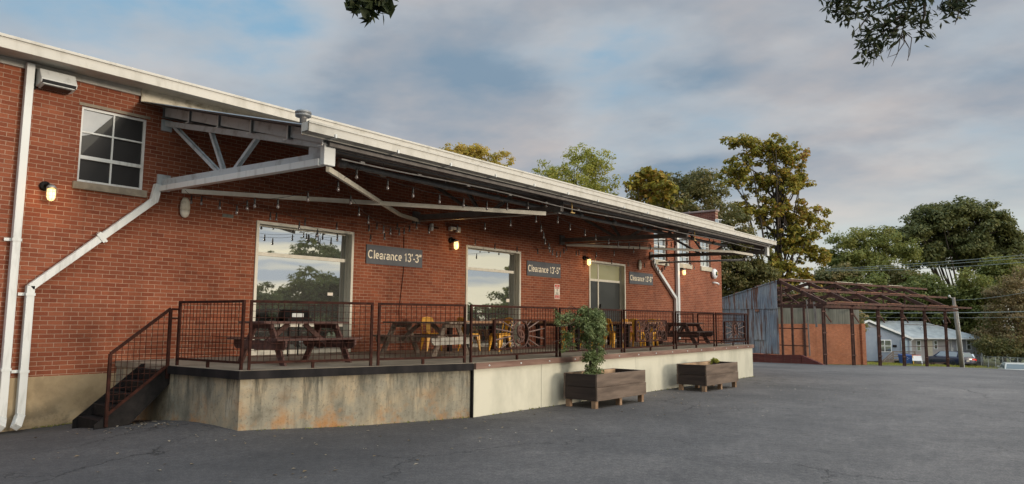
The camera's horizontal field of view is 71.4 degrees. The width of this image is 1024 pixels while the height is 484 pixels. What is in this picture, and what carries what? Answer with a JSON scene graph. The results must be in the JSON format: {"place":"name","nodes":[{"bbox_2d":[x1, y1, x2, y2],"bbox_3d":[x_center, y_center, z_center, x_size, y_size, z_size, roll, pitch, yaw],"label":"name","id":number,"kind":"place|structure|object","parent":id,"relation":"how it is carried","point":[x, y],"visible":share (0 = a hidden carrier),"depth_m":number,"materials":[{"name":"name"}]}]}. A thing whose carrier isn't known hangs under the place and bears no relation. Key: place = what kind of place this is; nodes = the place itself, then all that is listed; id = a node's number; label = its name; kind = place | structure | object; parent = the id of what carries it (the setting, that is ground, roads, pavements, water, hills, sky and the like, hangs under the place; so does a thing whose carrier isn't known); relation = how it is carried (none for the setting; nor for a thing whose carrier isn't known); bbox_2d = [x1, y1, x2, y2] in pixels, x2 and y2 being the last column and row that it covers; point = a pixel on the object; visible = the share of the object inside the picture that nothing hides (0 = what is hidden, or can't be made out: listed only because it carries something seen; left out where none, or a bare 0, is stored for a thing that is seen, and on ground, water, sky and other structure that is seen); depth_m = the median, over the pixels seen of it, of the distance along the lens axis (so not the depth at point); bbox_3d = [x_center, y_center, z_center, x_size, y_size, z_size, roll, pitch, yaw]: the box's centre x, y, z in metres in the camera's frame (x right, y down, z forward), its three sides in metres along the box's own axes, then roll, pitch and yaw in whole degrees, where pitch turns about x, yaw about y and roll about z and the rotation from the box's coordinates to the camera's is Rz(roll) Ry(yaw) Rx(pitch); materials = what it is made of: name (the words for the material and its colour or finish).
{"place":"outdoors","nodes":[
{"label":"outdoors","id":0,"kind":"place"},
{"bbox_2d":[344,0,398,27],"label":"shade tree","id":1,"kind":"object","parent":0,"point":[366,9],"visible":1,"depth_m":5.20,"materials":[{"name":"green plant"}]},
{"bbox_2d":[0,364,1023,483],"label":"asphalt","id":2,"kind":"structure","parent":0,"point":[921,425],"depth_m":10.18,"materials":[{"name":"asphalt"}]},
{"bbox_2d":[72,308,178,429],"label":"metal stairs","id":3,"kind":"structure","parent":2,"relation":"on","point":[129,398],"depth_m":11.48,"materials":[{"name":"black metal"}]},
{"bbox_2d":[115,341,753,430],"bbox_3d":[0.755,3.528,18.671,5.098,1.360,19.060,-5,-8,39],"label":"loading dock","id":4,"kind":"object","parent":2,"relation":"on","point":[232,396],"visible":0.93,"depth_m":12.33,"materials":[{"name":"concrete"}]},
{"bbox_2d":[175,300,245,369],"bbox_3d":[-4.872,1.479,11.455,1.787,1.072,0.042,-4,-8,34],"label":"railing","id":5,"kind":"object","parent":4,"relation":"on","point":[241,343],"visible":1,"depth_m":11.39,"materials":[{"name":"metal"}]},
{"bbox_2d":[276,310,311,355],"bbox_3d":[-4.683,1.942,15.259,0.450,0.977,0.600,-5,-8,39],"label":"barbecue grill","id":6,"kind":"object","parent":4,"relation":"on","point":[293,316],"visible":0.46,"depth_m":15.15,"materials":[{"name":"black metal"}]},
{"bbox_2d":[227,321,362,365],"bbox_3d":[-3.918,1.807,12.878,1.545,0.738,1.831,-4,-8,37],"label":"picnic table","id":7,"kind":"object","parent":4,"relation":"on","point":[274,338],"visible":0.77,"depth_m":12.65,"materials":[{"name":"red wood"}]},
{"bbox_2d":[247,300,373,369],"bbox_3d":[-3.208,1.498,11.527,2.038,1.072,0.042,5,-8,-34],"label":"railing","id":8,"kind":"object","parent":4,"relation":"on","point":[250,343],"visible":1,"depth_m":11.49,"materials":[{"name":"metal"}]},
{"bbox_2d":[376,303,466,365],"bbox_3d":[-1.575,1.632,12.650,1.748,1.072,0.042,5,-8,-34],"label":"railing","id":9,"kind":"object","parent":4,"relation":"on","point":[379,324],"visible":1,"depth_m":12.61,"materials":[{"name":"metal"}]},
{"bbox_2d":[373,321,477,356],"bbox_3d":[-1.913,2.129,15.694,1.841,0.738,1.545,-3,-7,30],"label":"picnic table","id":10,"kind":"object","parent":4,"relation":"on","point":[409,335],"visible":0.77,"depth_m":15.55,"materials":[{"name":"brown wood"}]},
{"bbox_2d":[421,317,441,350],"bbox_3d":[-2.062,2.324,18.057,0.424,0.862,0.508,4,-7,-30],"label":"metal chair","id":11,"kind":"object","parent":4,"relation":"on","point":[427,319],"visible":0.45,"depth_m":18.15,"materials":[{"name":"metal"}]},
{"bbox_2d":[457,317,480,350],"bbox_3d":[-1.115,2.323,17.984,0.508,0.862,0.424,5,-8,-35],"label":"metal chair","id":12,"kind":"object","parent":4,"relation":"on","point":[461,318],"visible":0.27,"depth_m":17.92,"materials":[{"name":"metal"}]},
{"bbox_2d":[446,321,512,350],"bbox_3d":[-0.827,2.412,18.310,0.672,0.760,1.900,-5,-8,38],"label":"dining table","id":13,"kind":"object","parent":4,"relation":"on","point":[449,330],"visible":0.27,"depth_m":17.85,"materials":[{"name":"brown wood"}]},
{"bbox_2d":[489,317,511,351],"bbox_3d":[-0.268,2.335,18.041,0.508,0.862,0.424,6,-8,-40],"label":"metal chair","id":14,"kind":"object","parent":4,"relation":"on","point":[491,335],"visible":0.6,"depth_m":17.98,"materials":[{"name":"metal"}]},
{"bbox_2d":[469,305,557,362],"bbox_3d":[0.119,1.826,14.322,0.082,1.072,2.871,-4,-8,37],"label":"railing","id":15,"kind":"object","parent":4,"relation":"on","point":[520,334],"visible":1,"depth_m":14.24,"materials":[{"name":"metal"}]},
{"bbox_2d":[523,321,578,349],"bbox_3d":[1.272,2.618,20.068,1.900,0.760,0.672,-4,-8,35],"label":"dining table","id":16,"kind":"object","parent":4,"relation":"on","point":[539,327],"visible":0.25,"depth_m":20.13,"materials":[{"name":"brown wood"}]},
{"bbox_2d":[559,307,622,356],"bbox_3d":[1.889,2.092,16.637,0.042,1.072,2.798,-4,-8,37],"label":"railing","id":17,"kind":"object","parent":4,"relation":"on","point":[609,328],"visible":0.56,"depth_m":17.27,"materials":[{"name":"metal"}]},
{"bbox_2d":[568,322,631,347],"bbox_3d":[2.618,2.789,21.541,1.900,0.760,0.672,-4,-8,36],"label":"dining table","id":18,"kind":"object","parent":4,"relation":"on","point":[569,327],"visible":0.18,"depth_m":21.20,"materials":[{"name":"brown wood"}]},
{"bbox_2d":[604,318,614,346],"bbox_3d":[2.955,2.683,21.025,0.508,0.862,0.424,6,-8,-40],"label":"metal chair","id":19,"kind":"object","parent":4,"relation":"on","point":[610,333],"visible":0.17,"depth_m":20.86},
{"bbox_2d":[602,322,657,345],"bbox_3d":[3.679,2.919,22.668,1.900,0.760,0.672,-4,-8,37],"label":"dining table","id":20,"kind":"object","parent":4,"relation":"on","point":[647,344],"visible":0.06,"depth_m":22.11,"materials":[{"name":"brown wood"}]},
{"bbox_2d":[629,318,645,346],"bbox_3d":[3.787,2.762,21.696,0.424,0.862,0.508,-3,-7,29],"label":"metal chair","id":21,"kind":"object","parent":4,"relation":"on","point":[631,333],"visible":0.43,"depth_m":21.59,"materials":[{"name":"metal"}]},
{"bbox_2d":[623,309,674,352],"bbox_3d":[3.696,2.356,18.936,0.079,1.072,2.890,-4,-8,37],"label":"railing","id":22,"kind":"object","parent":4,"relation":"on","point":[637,335],"visible":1,"depth_m":18.79,"materials":[{"name":"metal"}]},
{"bbox_2d":[658,323,711,343],"bbox_3d":[5.941,3.151,24.548,1.545,0.738,1.836,-4,-7,32],"label":"picnic table","id":23,"kind":"object","parent":4,"relation":"on","point":[679,332],"visible":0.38,"depth_m":24.06,"materials":[{"name":"brown wood"}]},
{"bbox_2d":[677,313,693,342],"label":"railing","id":24,"kind":"object","parent":4,"relation":"on","point":[685,322],"visible":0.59,"depth_m":26.25,"materials":[{"name":"metal"}]},
{"bbox_2d":[675,311,714,348],"bbox_3d":[5.502,2.626,21.294,0.042,1.072,2.816,-4,-8,37],"label":"railing","id":25,"kind":"object","parent":4,"relation":"on","point":[694,327],"visible":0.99,"depth_m":21.23,"materials":[{"name":"metal"}]},
{"bbox_2d":[697,313,745,343],"bbox_3d":[7.458,3.087,25.386,1.790,1.072,0.042,-5,-8,39],"label":"railing","id":26,"kind":"object","parent":4,"relation":"on","point":[723,315],"visible":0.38,"depth_m":25.35,"materials":[{"name":"metal"}]},
{"bbox_2d":[715,312,748,346],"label":"railing","id":27,"kind":"object","parent":4,"relation":"on","point":[744,337],"visible":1,"depth_m":23.59,"materials":[{"name":"metal"}]},
{"bbox_2d":[564,368,645,408],"bbox_3d":[2.056,3.184,15.537,0.840,0.720,2.035,-5,-8,39],"label":"planter box","id":28,"kind":"object","parent":2,"relation":"on","point":[617,385],"visible":0.98,"depth_m":14.95,"materials":[{"name":"wood"}]},
{"bbox_2d":[551,305,608,374],"bbox_3d":[1.423,2.141,15.174,1.440,1.671,0.741,3,-7,-19],"label":"climbing vine","id":29,"kind":"object","parent":28,"relation":"on","point":[593,324],"visible":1,"depth_m":15.10,"materials":[{"name":"green plant"}]},
{"bbox_2d":[677,361,737,391],"bbox_3d":[5.425,3.703,19.674,0.860,0.720,2.115,-5,-8,39],"label":"planter box","id":30,"kind":"object","parent":2,"relation":"on","point":[704,374],"visible":0.97,"depth_m":19.05,"materials":[{"name":"wood"}]},
{"bbox_2d":[819,0,976,66],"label":"willow oak tree","id":31,"kind":"object","parent":2,"relation":"on","point":[902,18],"visible":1,"depth_m":6.75,"materials":[{"name":"green plant"}]},
{"bbox_2d":[0,0,1023,318],"label":"sky","id":32,"kind":"structure","parent":0,"point":[658,84],"materials":[{"name":"blue"}]},
{"bbox_2d":[753,362,793,364],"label":"side yard asphalt","id":33,"kind":"structure","parent":0,"point":[759,363],"depth_m":40.98,"materials":[{"name":"asphalt"}]},
{"bbox_2d":[830,255,1020,268],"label":"overhead wire","id":34,"kind":"object","parent":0,"point":[930,262],"visible":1,"depth_m":78.77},
{"bbox_2d":[828,328,1023,368],"bbox_3d":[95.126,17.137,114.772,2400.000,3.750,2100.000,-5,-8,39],"label":"ground","id":35,"kind":"structure","parent":0,"point":[993,362],"depth_m":81.85,"materials":[{"name":"green plant"}]},
{"bbox_2d":[0,32,734,431],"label":"warehouse","id":36,"kind":"structure","parent":35,"relation":"on","point":[104,150],"depth_m":14.63,"materials":[{"name":"brick"}]},
{"bbox_2d":[0,63,35,431],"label":"downspout","id":37,"kind":"object","parent":36,"relation":"attached to","point":[15,239],"visible":1,"depth_m":11.84,"materials":[{"name":"white metal"}]},
{"bbox_2d":[39,181,56,200],"bbox_3d":[-8.005,-0.882,12.288,0.287,0.350,0.173,-2,-7,19],"label":"wall lamp","id":38,"kind":"object","parent":36,"relation":"attached to","point":[49,188],"visible":1,"depth_m":12.25,"materials":[{"name":"glass"}]},
{"bbox_2d":[34,68,76,94],"bbox_3d":[-7.967,-2.807,12.438,0.340,0.360,0.580,-5,-8,39],"label":"air conditioner","id":39,"kind":"object","parent":36,"relation":"attached to","point":[45,79],"visible":0.98,"depth_m":12.34,"materials":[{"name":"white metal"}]},
{"bbox_2d":[10,183,160,430],"bbox_3d":[-7.452,0.973,12.648,0.319,4.405,2.241,-5,-8,39],"label":"downspout","id":40,"kind":"object","parent":36,"relation":"attached to","point":[23,370],"visible":0.98,"depth_m":11.95,"materials":[{"name":"white metal"}]},
{"bbox_2d":[77,106,145,189],"bbox_3d":[-7.489,-1.726,13.318,0.070,1.390,1.150,-5,-8,39],"label":"window","id":41,"kind":"structure","parent":36,"relation":"in","point":[112,155],"depth_m":13.35,"materials":[{"name":"glass"}]},
{"bbox_2d":[180,197,189,217],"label":"wall light","id":42,"kind":"object","parent":36,"relation":"attached to","point":[185,207],"visible":1,"depth_m":14.14,"materials":[{"name":"glass"}]},
{"bbox_2d":[251,220,353,354],"bbox_3d":[-4.803,1.092,16.355,0.270,2.895,2.620,-5,-8,39],"label":"window","id":43,"kind":"structure","parent":36,"relation":"in","point":[291,263],"depth_m":16.45,"materials":[{"name":"glass"}]},
{"bbox_2d":[366,244,422,267],"bbox_3d":[-3.018,0.376,18.414,0.034,0.480,1.900,-5,-8,39],"label":"clearance sign","id":44,"kind":"object","parent":36,"relation":"attached to","point":[387,255],"visible":1,"depth_m":18.35,"materials":[{"name":"metal"}]},
{"bbox_2d":[449,237,458,249],"bbox_3d":[-1.629,0.036,20.003,0.287,0.350,0.173,-2,-7,19],"label":"wall lamp","id":45,"kind":"object","parent":36,"relation":"attached to","point":[454,241],"visible":1,"depth_m":19.96,"materials":[{"name":"glass"}]},
{"bbox_2d":[140,101,776,263],"bbox_3d":[1.576,-1.042,19.698,5.705,1.924,20.770,-5,-8,39],"label":"canopy","id":46,"kind":"object","parent":36,"relation":"attached to","point":[324,144],"visible":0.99,"depth_m":13.86,"materials":[{"name":"metal"}]},
{"bbox_2d":[185,168,359,214],"bbox_3d":[-4.606,-0.830,12.592,4.530,0.670,0.555,-3,-7,30],"label":"string light","id":47,"kind":"object","parent":46,"relation":"hanging from","point":[254,205],"visible":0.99,"depth_m":12.15,"materials":[{"name":"grey"}]},
{"bbox_2d":[295,109,311,122],"bbox_3d":[-3.118,-1.868,10.629,0.240,0.225,0.238,-5,-8,39],"label":"roof vent","id":48,"kind":"object","parent":46,"relation":"on","point":[303,115],"visible":0.96,"depth_m":10.57,"materials":[{"name":"metal"}]},
{"bbox_2d":[290,215,346,240],"bbox_3d":[-4.080,-0.280,15.098,0.067,0.392,2.395,-2,-7,18],"label":"string light","id":49,"kind":"object","parent":46,"relation":"hanging from","point":[317,235],"visible":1,"depth_m":15.02,"materials":[{"name":"grey"}]},
{"bbox_2d":[266,207,409,230],"bbox_3d":[-3.844,-0.498,16.415,0.053,0.488,4.060,-5,-8,39],"label":"string light","id":50,"kind":"object","parent":46,"relation":"hanging from","point":[276,219],"visible":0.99,"depth_m":16.16,"materials":[{"name":"grey"}]},
{"bbox_2d":[345,184,412,234],"bbox_3d":[-2.795,-0.521,15.709,0.141,0.743,5.991,0,-6,5],"label":"string light","id":51,"kind":"object","parent":46,"relation":"hanging from","point":[358,214],"visible":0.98,"depth_m":14.56,"materials":[{"name":"grey"}]},
{"bbox_2d":[335,155,549,209],"bbox_3d":[-0.847,-1.003,13.568,0.061,0.774,6.560,-4,-8,35],"label":"string light","id":52,"kind":"object","parent":46,"relation":"hanging from","point":[412,195],"visible":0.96,"depth_m":12.86,"materials":[{"name":"grey"}]},
{"bbox_2d":[361,208,553,241],"bbox_3d":[-1.425,-0.389,16.465,4.816,0.665,0.427,-1,-7,17],"label":"string light","id":53,"kind":"object","parent":46,"relation":"hanging from","point":[416,227],"visible":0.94,"depth_m":16.37,"materials":[{"name":"grey"}]},
{"bbox_2d":[539,217,567,256],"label":"string light","id":54,"kind":"object","parent":46,"relation":"hanging from","point":[544,238],"visible":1,"depth_m":18.59,"materials":[{"name":"grey"}]},
{"bbox_2d":[548,206,649,248],"bbox_3d":[2.848,-0.224,20.306,0.119,0.661,9.896,-3,-7,25],"label":"string light","id":55,"kind":"object","parent":46,"relation":"hanging from","point":[601,236],"visible":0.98,"depth_m":19.05,"materials":[{"name":"grey"}]},
{"bbox_2d":[576,238,671,256],"bbox_3d":[3.614,0.206,23.259,3.153,0.630,0.927,0,-6,5],"label":"string light","id":56,"kind":"object","parent":46,"relation":"hanging from","point":[614,251],"visible":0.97,"depth_m":23.16,"materials":[{"name":"grey"}]},
{"bbox_2d":[465,245,520,346],"bbox_3d":[-0.626,1.659,21.414,0.270,2.925,2.510,-5,-8,39],"label":"window","id":57,"kind":"structure","parent":36,"relation":"in","point":[492,276],"depth_m":21.58,"materials":[{"name":"glass"}]},
{"bbox_2d":[527,260,560,277],"bbox_3d":[1.058,0.904,23.352,0.034,0.480,1.830,-5,-8,39],"label":"clearance sign","id":58,"kind":"object","parent":36,"relation":"attached to","point":[543,269],"visible":1,"depth_m":23.32,"materials":[{"name":"metal"}]},
{"bbox_2d":[554,284,559,298],"bbox_3d":[1.511,1.658,23.848,0.014,0.495,0.300,-5,-8,39],"label":"notice sign","id":59,"kind":"object","parent":36,"relation":"attached to","point":[556,291],"visible":1,"depth_m":23.84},
{"bbox_2d":[589,260,625,341],"bbox_3d":[3.450,2.222,26.348,0.270,2.935,2.520,-5,-8,39],"label":"glazed door","id":60,"kind":"structure","parent":36,"relation":"in","point":[607,281],"depth_m":26.69,"materials":[{"name":"beige paint"}]},
{"bbox_2d":[629,271,652,285],"bbox_3d":[5.140,1.458,28.296,0.034,0.470,1.880,-5,-8,39],"label":"clearance sign","id":61,"kind":"object","parent":36,"relation":"attached to","point":[641,278],"visible":1,"depth_m":28.25,"materials":[{"name":"metal"}]},
{"bbox_2d":[654,233,665,260],"bbox_3d":[6.134,0.157,29.812,0.070,1.240,1.100,-5,-8,39],"label":"window","id":62,"kind":"structure","parent":36,"relation":"in","point":[661,243],"depth_m":29.91,"materials":[{"name":"glass"}]},
{"bbox_2d":[652,260,677,329],"bbox_3d":[6.362,2.423,29.570,0.120,3.224,2.042,-5,-8,39],"label":"downspout","id":63,"kind":"object","parent":36,"relation":"attached to","point":[666,284],"visible":0.7,"depth_m":29.85,"materials":[{"name":"white metal"}]},
{"bbox_2d":[675,230,680,338],"bbox_3d":[7.124,1.616,30.584,0.110,5.060,0.180,-5,-8,39],"label":"downspout","id":64,"kind":"object","parent":36,"relation":"attached to","point":[677,265],"visible":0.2,"depth_m":30.53,"materials":[{"name":"white metal"}]},
{"bbox_2d":[679,238,688,263],"bbox_3d":[7.555,0.355,31.533,0.070,1.240,1.080,-5,-8,39],"label":"window","id":65,"kind":"structure","parent":36,"relation":"in","point":[686,242],"depth_m":31.64,"materials":[{"name":"glass"}]},
{"bbox_2d":[684,209,718,221],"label":"brick parapet","id":66,"kind":"structure","parent":36,"relation":"attached to","point":[711,215],"depth_m":34.85,"materials":[{"name":"brick"}]},
{"bbox_2d":[700,242,708,266],"bbox_3d":[8.925,0.546,33.191,0.070,1.240,1.040,-5,-8,39],"label":"window","id":67,"kind":"structure","parent":36,"relation":"in","point":[703,245],"depth_m":33.26,"materials":[{"name":"glass"}]},
{"bbox_2d":[712,269,718,284],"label":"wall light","id":68,"kind":"object","parent":36,"relation":"attached to","point":[714,273],"visible":1,"depth_m":33.43,"materials":[{"name":"white plastic"}]},
{"bbox_2d":[439,142,515,166],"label":"yellowing tree","id":69,"kind":"object","parent":35,"relation":"on","point":[477,151],"visible":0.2,"depth_m":44.26,"materials":[{"name":"yellow plant"}]},
{"bbox_2d":[532,142,622,195],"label":"lime tree","id":70,"kind":"object","parent":35,"relation":"on","point":[591,166],"visible":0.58,"depth_m":50.29,"materials":[{"name":"green plant"}]},
{"bbox_2d":[622,166,682,209],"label":"broadleaf tree","id":71,"kind":"object","parent":35,"relation":"on","point":[652,185],"visible":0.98,"depth_m":48.31,"materials":[{"name":"green plant"}]},
{"bbox_2d":[625,166,732,212],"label":"dark tree","id":72,"kind":"object","parent":35,"relation":"on","point":[694,187],"visible":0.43,"depth_m":53.65,"materials":[{"name":"green plant"}]},
{"bbox_2d":[712,200,782,308],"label":"dark tree","id":73,"kind":"object","parent":35,"relation":"on","point":[740,276],"visible":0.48,"depth_m":49.10,"materials":[{"name":"green plant"}]},
{"bbox_2d":[715,132,834,303],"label":"catalpa tree","id":74,"kind":"object","parent":35,"relation":"on","point":[783,216],"visible":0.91,"depth_m":60.10,"materials":[{"name":"green plant"}]},
{"bbox_2d":[753,354,824,364],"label":"brick wall","id":75,"kind":"structure","parent":35,"relation":"on","point":[794,359],"depth_m":43.20,"materials":[{"name":"brick"}]},
{"bbox_2d":[753,307,866,364],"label":"brick back wall","id":76,"kind":"structure","parent":35,"relation":"on","point":[838,335],"depth_m":54.23,"materials":[{"name":"brick"}]},
{"bbox_2d":[782,290,869,330],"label":"background tree","id":77,"kind":"object","parent":35,"relation":"on","point":[861,320],"visible":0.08,"depth_m":74.64,"materials":[{"name":"green plant"}]},
{"bbox_2d":[810,261,864,301],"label":"background tree","id":78,"kind":"object","parent":35,"relation":"on","point":[826,275],"visible":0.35,"depth_m":90.76,"materials":[{"name":"green plant"}]},
{"bbox_2d":[722,278,971,366],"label":"open shed","id":79,"kind":"structure","parent":35,"relation":"on","point":[836,303],"depth_m":46.67,"materials":[{"name":"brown wood"}]},
{"bbox_2d":[722,280,779,353],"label":"corrugated wall","id":80,"kind":"structure","parent":79,"relation":"attached to","point":[758,304],"depth_m":45.20,"materials":[{"name":"metal"}]},
{"bbox_2d":[838,271,897,321],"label":"background tree","id":81,"kind":"object","parent":35,"relation":"on","point":[875,279],"visible":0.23,"depth_m":88.35,"materials":[{"name":"green plant"}]},
{"bbox_2d":[815,225,924,278],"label":"leaning tree","id":82,"kind":"object","parent":35,"relation":"on","point":[862,255],"visible":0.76,"depth_m":96.75,"materials":[{"name":"green plant"}]},
{"bbox_2d":[866,310,930,323],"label":"background tree","id":83,"kind":"object","parent":35,"relation":"on","point":[887,319],"visible":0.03,"depth_m":92.19,"materials":[{"name":"green plant"}]},
{"bbox_2d":[882,351,915,362],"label":"porch stairs","id":84,"kind":"structure","parent":35,"relation":"on","point":[891,359],"depth_m":81.34,"materials":[{"name":"grey wood"}]},
{"bbox_2d":[879,265,926,317],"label":"background tree","id":85,"kind":"object","parent":35,"relation":"on","point":[895,276],"visible":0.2,"depth_m":92.76,"materials":[{"name":"green plant"}]},
{"bbox_2d":[898,354,911,363],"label":"wheelie bin","id":86,"kind":"object","parent":35,"relation":"on","point":[909,359],"visible":0.63,"depth_m":72.71,"materials":[{"name":"blue plastic"}]},
{"bbox_2d":[912,355,922,363],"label":"frame sign","id":87,"kind":"object","parent":35,"relation":"on","point":[916,357],"visible":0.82,"depth_m":72.06,"materials":[{"name":"white plastic"}]},
{"bbox_2d":[864,320,982,364],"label":"house","id":88,"kind":"structure","parent":35,"relation":"on","point":[891,336],"depth_m":83.12,"materials":[{"name":"grey"}]},
{"bbox_2d":[881,340,891,351],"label":"window","id":89,"kind":"structure","parent":88,"relation":"in","point":[886,345],"depth_m":82.84,"materials":[{"name":"glass"}]},
{"bbox_2d":[927,340,932,355],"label":"door","id":90,"kind":"structure","parent":88,"relation":"in","point":[930,350],"depth_m":83.11,"materials":[{"name":"white"}]},
{"bbox_2d":[886,271,960,326],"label":"background tree","id":91,"kind":"object","parent":35,"relation":"on","point":[937,287],"visible":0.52,"depth_m":88.23,"materials":[{"name":"green plant"}]},
{"bbox_2d":[867,361,999,367],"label":"grass","id":92,"kind":"structure","parent":35,"relation":"on","point":[900,364],"depth_m":64.38,"materials":[{"name":"green plant"}]},
{"bbox_2d":[919,284,971,328],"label":"background tree","id":93,"kind":"object","parent":35,"relation":"on","point":[945,302],"visible":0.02,"depth_m":90.28,"materials":[{"name":"green plant"}]},
{"bbox_2d":[928,351,975,366],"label":"parked car","id":94,"kind":"object","parent":35,"relation":"on","point":[969,358],"visible":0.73,"depth_m":72.79,"materials":[{"name":"blue paint"}]},
{"bbox_2d":[948,295,964,366],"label":"utility pole","id":95,"kind":"object","parent":35,"relation":"on","point":[959,341],"visible":0.81,"depth_m":61.41,"materials":[{"name":"grey wood"}]},
{"bbox_2d":[890,195,1023,286],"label":"oak tree","id":96,"kind":"object","parent":35,"relation":"on","point":[940,231],"visible":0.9,"depth_m":110.47,"materials":[{"name":"green plant"}]},
{"bbox_2d":[932,304,1006,360],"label":"background tree","id":97,"kind":"object","parent":35,"relation":"on","point":[962,330],"visible":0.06,"depth_m":87.69,"materials":[{"name":"green plant"}]},
{"bbox_2d":[948,266,1007,363],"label":"background tree","id":98,"kind":"object","parent":35,"relation":"on","point":[967,290],"visible":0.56,"depth_m":86.94,"materials":[{"name":"green plant"}]},
{"bbox_2d":[968,333,1023,361],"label":"vine thicket","id":99,"kind":"object","parent":35,"relation":"on","point":[1000,347],"visible":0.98,"depth_m":78.62,"materials":[{"name":"green plant"}]},
{"bbox_2d":[969,264,1023,361],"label":"vine thicket","id":100,"kind":"object","parent":35,"relation":"on","point":[1015,321],"visible":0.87,"depth_m":81.33,"materials":[{"name":"green plant"}]},
{"bbox_2d":[974,254,1023,362],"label":"background tree","id":101,"kind":"object","parent":35,"relation":"on","point":[999,270],"visible":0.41,"depth_m":91.03,"materials":[{"name":"green plant"}]},
{"bbox_2d":[981,356,1023,366],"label":"chain link fence","id":102,"kind":"object","parent":35,"relation":"on","point":[995,363],"visible":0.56,"depth_m":77.57,"materials":[{"name":"metal"}]},
{"bbox_2d":[997,362,1023,369],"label":"parked car","id":103,"kind":"object","parent":35,"relation":"on","point":[1013,365],"visible":0.15,"depth_m":51.80,"materials":[{"name":"beige paint"}]},
{"bbox_2d":[840,258,1018,269],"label":"overhead wire","id":104,"kind":"object","parent":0,"point":[926,265],"visible":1,"depth_m":78.78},
{"bbox_2d":[853,262,1023,270],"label":"overhead wire","id":105,"kind":"object","parent":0,"point":[930,268],"visible":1,"depth_m":78.35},
{"bbox_2d":[859,311,1023,312],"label":"overhead wire","id":106,"kind":"object","parent":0,"point":[950,312],"visible":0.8,"depth_m":59.52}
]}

